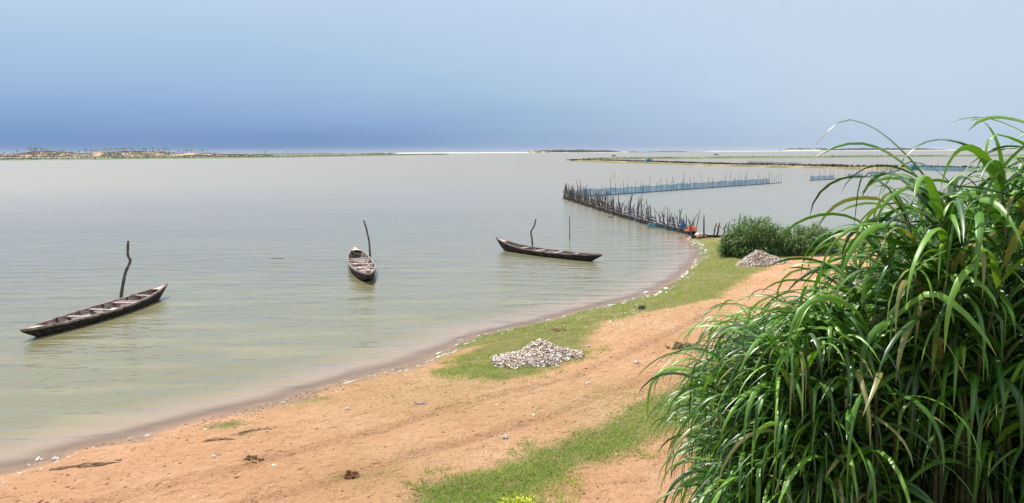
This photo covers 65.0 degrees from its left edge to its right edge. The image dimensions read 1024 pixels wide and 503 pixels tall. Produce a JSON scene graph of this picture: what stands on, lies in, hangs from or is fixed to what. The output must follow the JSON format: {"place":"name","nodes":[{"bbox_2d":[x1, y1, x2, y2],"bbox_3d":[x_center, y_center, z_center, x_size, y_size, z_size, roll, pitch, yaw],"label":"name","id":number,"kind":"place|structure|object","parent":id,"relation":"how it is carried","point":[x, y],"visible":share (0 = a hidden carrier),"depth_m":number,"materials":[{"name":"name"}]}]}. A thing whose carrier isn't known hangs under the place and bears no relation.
{"place":"outdoors","nodes":[
{"label":"outdoors","id":0,"kind":"place"},
{"bbox_2d":[0,151,275,156],"bbox_3d":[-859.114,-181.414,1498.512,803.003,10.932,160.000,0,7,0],"label":"dunes","id":1,"kind":"structure","parent":0,"point":[94,154],"depth_m":1474.65,"materials":[{"name":"beige sand"}]},
{"bbox_2d":[0,151,265,156],"bbox_3d":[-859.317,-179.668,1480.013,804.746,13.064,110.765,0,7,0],"label":"dune scrub","id":2,"kind":"object","parent":1,"relation":"on","point":[154,152],"visible":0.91,"depth_m":1468.37,"materials":[{"name":"green plant"}]},
{"bbox_2d":[242,153,392,154],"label":"shore","id":3,"kind":"structure","parent":0,"point":[296,154],"depth_m":2116.32,"materials":[{"name":"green plant"}]},
{"bbox_2d":[268,153,395,153],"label":"dune scrub","id":4,"kind":"object","parent":3,"relation":"on","point":[342,153],"visible":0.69,"depth_m":2129.49,"materials":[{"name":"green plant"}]},
{"bbox_2d":[0,236,910,502],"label":"ground","id":5,"kind":"structure","parent":0,"point":[395,433],"depth_m":15.97,"materials":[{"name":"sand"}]},
{"bbox_2d":[49,459,121,470],"bbox_3d":[-7.719,3.889,14.557,1.200,0.142,0.320,-2,7,-11],"label":"weed mat","id":6,"kind":"object","parent":5,"relation":"on","point":[89,464],"visible":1,"depth_m":14.49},
{"bbox_2d":[202,437,235,441],"bbox_3d":[-5.823,3.700,15.731,0.840,0.106,0.260,-2,7,-11],"label":"weed mat","id":7,"kind":"object","parent":5,"relation":"on","point":[213,439],"visible":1,"depth_m":15.71,"materials":[{"name":"brown plant"}]},
{"bbox_2d":[231,426,275,434],"bbox_3d":[-5.274,3.627,16.217,1.000,0.117,0.240,-2,7,-17],"label":"weed mat","id":8,"kind":"object","parent":5,"relation":"on","point":[248,431],"visible":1,"depth_m":16.20,"materials":[{"name":"brown plant"}]},
{"bbox_2d":[243,455,263,462],"bbox_3d":[-4.648,3.743,14.502,0.340,0.132,0.240,0,7,0],"label":"dung pat","id":9,"kind":"object","parent":5,"relation":"on","point":[253,457],"visible":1,"depth_m":14.47,"materials":[{"name":"brown"}]},
{"bbox_2d":[344,470,359,478],"bbox_3d":[-2.691,3.775,13.527,0.280,0.169,0.240,0,7,0],"label":"dung pat","id":10,"kind":"object","parent":5,"relation":"on","point":[353,474],"visible":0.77,"depth_m":13.49,"materials":[{"name":"brown"}]},
{"bbox_2d":[0,265,709,474],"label":"wrack","id":11,"kind":"object","parent":5,"relation":"on","point":[314,393],"visible":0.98,"depth_m":18.59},
{"bbox_2d":[2,292,711,496],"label":"shell litter","id":12,"kind":"object","parent":5,"relation":"on","point":[493,343],"visible":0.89,"depth_m":25.12,"materials":[{"name":"white"}]},
{"bbox_2d":[14,265,804,502],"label":"earth clods","id":13,"kind":"object","parent":5,"relation":"on","point":[107,483],"visible":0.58,"depth_m":15.23,"materials":[{"name":"brown soil"}]},
{"bbox_2d":[35,277,796,502],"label":"dark litter","id":14,"kind":"object","parent":5,"relation":"on","point":[415,402],"visible":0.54,"depth_m":14.96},
{"bbox_2d":[412,402,428,404],"bbox_3d":[-2.000,3.313,17.592,0.364,0.060,0.045,0,7,0],"label":"stick","id":15,"kind":"object","parent":5,"relation":"on","point":[420,403],"visible":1,"depth_m":17.58,"materials":[{"name":"brown wood"}]},
{"bbox_2d":[497,492,536,502],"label":"yellow weed","id":16,"kind":"object","parent":5,"relation":"on","point":[513,499],"visible":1,"depth_m":12.02,"materials":[{"name":"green plant"}]},
{"bbox_2d":[489,338,584,368],"bbox_3d":[0.672,2.723,21.529,2.576,0.689,2.540,0,7,0],"label":"shell heap","id":17,"kind":"object","parent":5,"relation":"on","point":[538,352],"visible":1,"depth_m":21.25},
{"bbox_2d":[397,346,697,502],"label":"short grass","id":18,"kind":"structure","parent":5,"relation":"on","point":[515,475],"depth_m":13.93,"materials":[{"name":"green plant"}]},
{"bbox_2d":[550,328,564,331],"bbox_3d":[1.401,2.487,25.364,0.560,0.115,0.400,0,7,0],"label":"dung pat","id":19,"kind":"object","parent":5,"relation":"on","point":[555,329],"visible":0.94,"depth_m":25.31,"materials":[{"name":"brown"}]},
{"bbox_2d":[430,241,784,372],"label":"short grass","id":20,"kind":"structure","parent":5,"relation":"on","point":[615,305],"depth_m":29.59,"materials":[{"name":"green plant"}]},
{"bbox_2d":[562,183,745,237],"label":"stake fence","id":21,"kind":"object","parent":5,"relation":"on","point":[629,214],"visible":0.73,"depth_m":67.95,"materials":[{"name":"brown wood"}]},
{"bbox_2d":[679,220,685,228],"bbox_3d":[12.156,-1.952,57.044,0.562,0.646,0.438,0,7,0],"label":"cloth","id":22,"kind":"object","parent":21,"relation":"hanging from","point":[683,225],"visible":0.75,"depth_m":56.94,"materials":[{"name":"blue fabric"}]},
{"bbox_2d":[685,226,696,230],"bbox_3d":[12.411,-1.610,55.714,0.876,0.394,0.491,0,7,0],"label":"cloth","id":23,"kind":"object","parent":21,"relation":"on","point":[693,228],"visible":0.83,"depth_m":55.59,"materials":[{"name":"orange fabric"}]},
{"bbox_2d":[665,342,694,349],"bbox_3d":[4.696,2.635,22.196,0.840,0.264,0.500,0,7,0],"label":"mulch heap","id":24,"kind":"object","parent":5,"relation":"on","point":[677,345],"visible":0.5,"depth_m":22.08,"materials":[{"name":"brown plant"}]},
{"bbox_2d":[696,234,707,237],"bbox_3d":[12.521,-1.044,52.789,0.838,0.252,0.473,0,7,0],"label":"cloth","id":25,"kind":"object","parent":5,"relation":"on","point":[699,236],"visible":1,"depth_m":52.68,"materials":[{"name":"beige fabric"}]},
{"bbox_2d":[715,214,790,258],"bbox_3d":[12.865,-0.731,42.627,4.127,2.512,4.133,0,7,0],"label":"reed bush","id":26,"kind":"object","parent":5,"relation":"on","point":[746,238],"visible":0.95,"depth_m":41.72,"materials":[{"name":"green plant"}]},
{"bbox_2d":[732,250,789,266],"bbox_3d":[12.008,0.364,39.078,2.965,0.914,2.900,0,7,0],"label":"shell heap","id":27,"kind":"object","parent":5,"relation":"on","point":[757,258],"visible":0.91,"depth_m":38.68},
{"bbox_2d":[637,285,942,502],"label":"reed clump","id":28,"kind":"object","parent":5,"relation":"on","point":[734,399],"visible":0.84,"depth_m":3.48,"materials":[{"name":"green plant"}]},
{"bbox_2d":[772,220,840,255],"bbox_3d":[15.492,-0.680,42.539,3.911,1.960,4.088,0,7,0],"label":"reed bush","id":29,"kind":"object","parent":5,"relation":"on","point":[801,239],"visible":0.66,"depth_m":41.50,"materials":[{"name":"green plant"}]},
{"bbox_2d":[722,115,1023,502],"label":"reed clump","id":30,"kind":"object","parent":5,"relation":"on","point":[948,300],"visible":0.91,"depth_m":3.40,"materials":[{"name":"green plant"}]},
{"bbox_2d":[420,152,528,152],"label":"surf","id":31,"kind":"structure","parent":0,"point":[484,152],"depth_m":3013.22,"materials":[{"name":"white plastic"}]},
{"bbox_2d":[394,152,604,153],"bbox_3d":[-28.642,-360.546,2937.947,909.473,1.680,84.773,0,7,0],"label":"beach","id":32,"kind":"structure","parent":0,"point":[551,152],"depth_m":2914.43,"materials":[{"name":"beige sand"}]},
{"bbox_2d":[529,151,550,152],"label":"sand bluff","id":33,"kind":"structure","parent":32,"relation":"on","point":[539,151],"depth_m":2916.50,"materials":[{"name":"beige sand"}]},
{"bbox_2d":[0,149,1023,465],"bbox_3d":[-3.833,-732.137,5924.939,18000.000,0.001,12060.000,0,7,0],"label":"water","id":34,"kind":"structure","parent":0,"point":[268,293],"depth_m":45.67,"materials":[{"name":"grey liquid"}]},
{"bbox_2d":[20,283,167,336],"bbox_3d":[-14.680,2.134,28.962,1.228,0.694,8.059,1,7,8],"label":"canoe","id":35,"kind":"object","parent":34,"relation":"on","point":[96,313],"visible":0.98,"depth_m":28.46,"materials":[{"name":"brown wood"}]},
{"bbox_2d":[119,241,131,297],"bbox_3d":[-15.219,1.370,31.628,0.607,3.623,0.188,0,7,0],"label":"mooring pole","id":36,"kind":"object","parent":34,"relation":"in","point":[125,274],"visible":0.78,"depth_m":31.51,"materials":[{"name":"brown wood"}]},
{"bbox_2d":[0,154,444,160],"bbox_3d":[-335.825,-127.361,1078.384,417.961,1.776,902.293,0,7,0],"label":"shoreline","id":37,"kind":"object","parent":34,"relation":"in","point":[204,157],"depth_m":842.34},
{"bbox_2d":[0,154,436,159],"bbox_3d":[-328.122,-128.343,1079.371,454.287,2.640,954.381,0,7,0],"label":"reeds","id":38,"kind":"object","parent":37,"relation":"on","point":[203,156],"visible":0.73,"depth_m":871.12,"materials":[{"name":"green plant"}]},
{"bbox_2d":[347,246,375,280],"bbox_3d":[-7.550,0.658,40.187,1.248,0.774,9.814,-2,7,-14],"label":"canoe","id":39,"kind":"object","parent":34,"relation":"on","point":[361,264],"visible":1,"depth_m":40.19,"materials":[{"name":"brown wood"}]},
{"bbox_2d":[363,220,370,256],"bbox_3d":[-7.873,-0.045,43.829,0.410,3.336,0.166,0,7,0],"label":"mooring pole","id":40,"kind":"object","parent":34,"relation":"in","point":[368,238],"visible":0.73,"depth_m":43.74,"materials":[{"name":"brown wood"}]},
{"bbox_2d":[28,237,710,464],"bbox_3d":[-8.246,2.583,26.308,96.313,0.049,16.101,-7,9,-41],"label":"foam","id":41,"kind":"object","parent":34,"relation":"on","point":[492,332],"visible":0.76,"depth_m":25.64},
{"bbox_2d":[530,219,535,245],"bbox_3d":[1.323,-0.583,49.676,0.385,2.863,0.195,0,7,0],"label":"mooring pole","id":42,"kind":"object","parent":34,"relation":"in","point":[531,233],"visible":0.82,"depth_m":49.61,"materials":[{"name":"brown wood"}]},
{"bbox_2d":[496,237,602,260],"bbox_3d":[1.881,-0.063,45.038,1.078,0.908,8.358,-7,10,-42],"label":"canoe","id":43,"kind":"object","parent":34,"relation":"on","point":[509,246],"visible":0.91,"depth_m":44.78,"materials":[{"name":"brown wood"}]},
{"bbox_2d":[576,161,667,164],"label":"mud bar","id":44,"kind":"object","parent":34,"relation":"in","point":[621,162],"visible":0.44,"depth_m":383.80,"materials":[{"name":"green soil"}]},
{"bbox_2d":[566,159,1017,167],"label":"dry scrub","id":45,"kind":"object","parent":44,"relation":"on","point":[826,165],"visible":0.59,"depth_m":278.86,"materials":[{"name":"brown plant"}]},
{"bbox_2d":[629,151,703,151],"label":"wood","id":46,"kind":"object","parent":34,"relation":"on","point":[671,151],"visible":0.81,"depth_m":3192.17,"materials":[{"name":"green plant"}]},
{"bbox_2d":[565,171,781,195],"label":"net fence","id":47,"kind":"object","parent":34,"relation":"in","point":[648,188],"visible":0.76,"depth_m":117.41,"materials":[{"name":"blue fabric"}]},
{"bbox_2d":[747,159,800,164],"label":"net fence","id":48,"kind":"object","parent":34,"relation":"in","point":[782,162],"visible":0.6,"depth_m":310.23,"materials":[{"name":"fabric"}]},
{"bbox_2d":[571,160,1009,170],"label":"mud bar","id":49,"kind":"object","parent":34,"relation":"in","point":[788,166],"visible":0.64,"depth_m":271.77,"materials":[{"name":"soil"}]},
{"bbox_2d":[909,164,917,169],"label":"net bundle","id":50,"kind":"object","parent":49,"relation":"on","point":[912,167],"visible":0.69,"depth_m":220.73,"materials":[{"name":"blue fabric"}]},
{"bbox_2d":[586,155,1023,159],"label":"mud bar","id":51,"kind":"object","parent":34,"relation":"in","point":[795,157],"visible":0.74,"depth_m":574.89,"materials":[{"name":"brown soil"}]},
{"bbox_2d":[580,154,1017,158],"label":"dry scrub","id":52,"kind":"object","parent":51,"relation":"on","point":[755,156],"visible":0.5,"depth_m":582.35,"materials":[{"name":"green plant"}]},
{"bbox_2d":[809,163,900,180],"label":"net fence","id":53,"kind":"object","parent":34,"relation":"in","point":[814,178],"visible":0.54,"depth_m":162.60,"materials":[{"name":"blue fabric"}]},
{"bbox_2d":[918,165,1018,171],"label":"net fence","id":54,"kind":"object","parent":34,"relation":"in","point":[939,168],"visible":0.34,"depth_m":211.27,"materials":[{"name":"blue fabric"}]},
{"bbox_2d":[0,0,1023,153],"label":"sky","id":55,"kind":"structure","parent":0,"point":[213,76],"materials":[{"name":"blue"}]},
{"bbox_2d":[620,149,1017,151],"bbox_3d":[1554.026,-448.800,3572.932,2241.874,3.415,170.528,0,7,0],"label":"beach","id":56,"kind":"structure","parent":0,"point":[813,150],"depth_m":3529.28,"materials":[{"name":"beige sand"}]},
{"bbox_2d":[782,149,818,150],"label":"sand bluff","id":57,"kind":"structure","parent":56,"relation":"on","point":[801,150],"depth_m":4441.42,"materials":[{"name":"beige sand"}]},
{"label":"lagoon bed","id":58,"kind":"structure","parent":0,"visible":0},
{"bbox_2d":[536,149,619,151],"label":"wood","id":59,"kind":"object","parent":58,"relation":"on","point":[578,150],"visible":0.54,"depth_m":2978.26,"materials":[{"name":"green plant"}]},
{"bbox_2d":[779,147,945,150],"bbox_3d":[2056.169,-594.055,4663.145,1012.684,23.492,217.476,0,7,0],"label":"wood","id":60,"kind":"object","parent":58,"relation":"on","point":[866,148],"visible":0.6,"depth_m":4573.60,"materials":[{"name":"green plant"}]}
]}

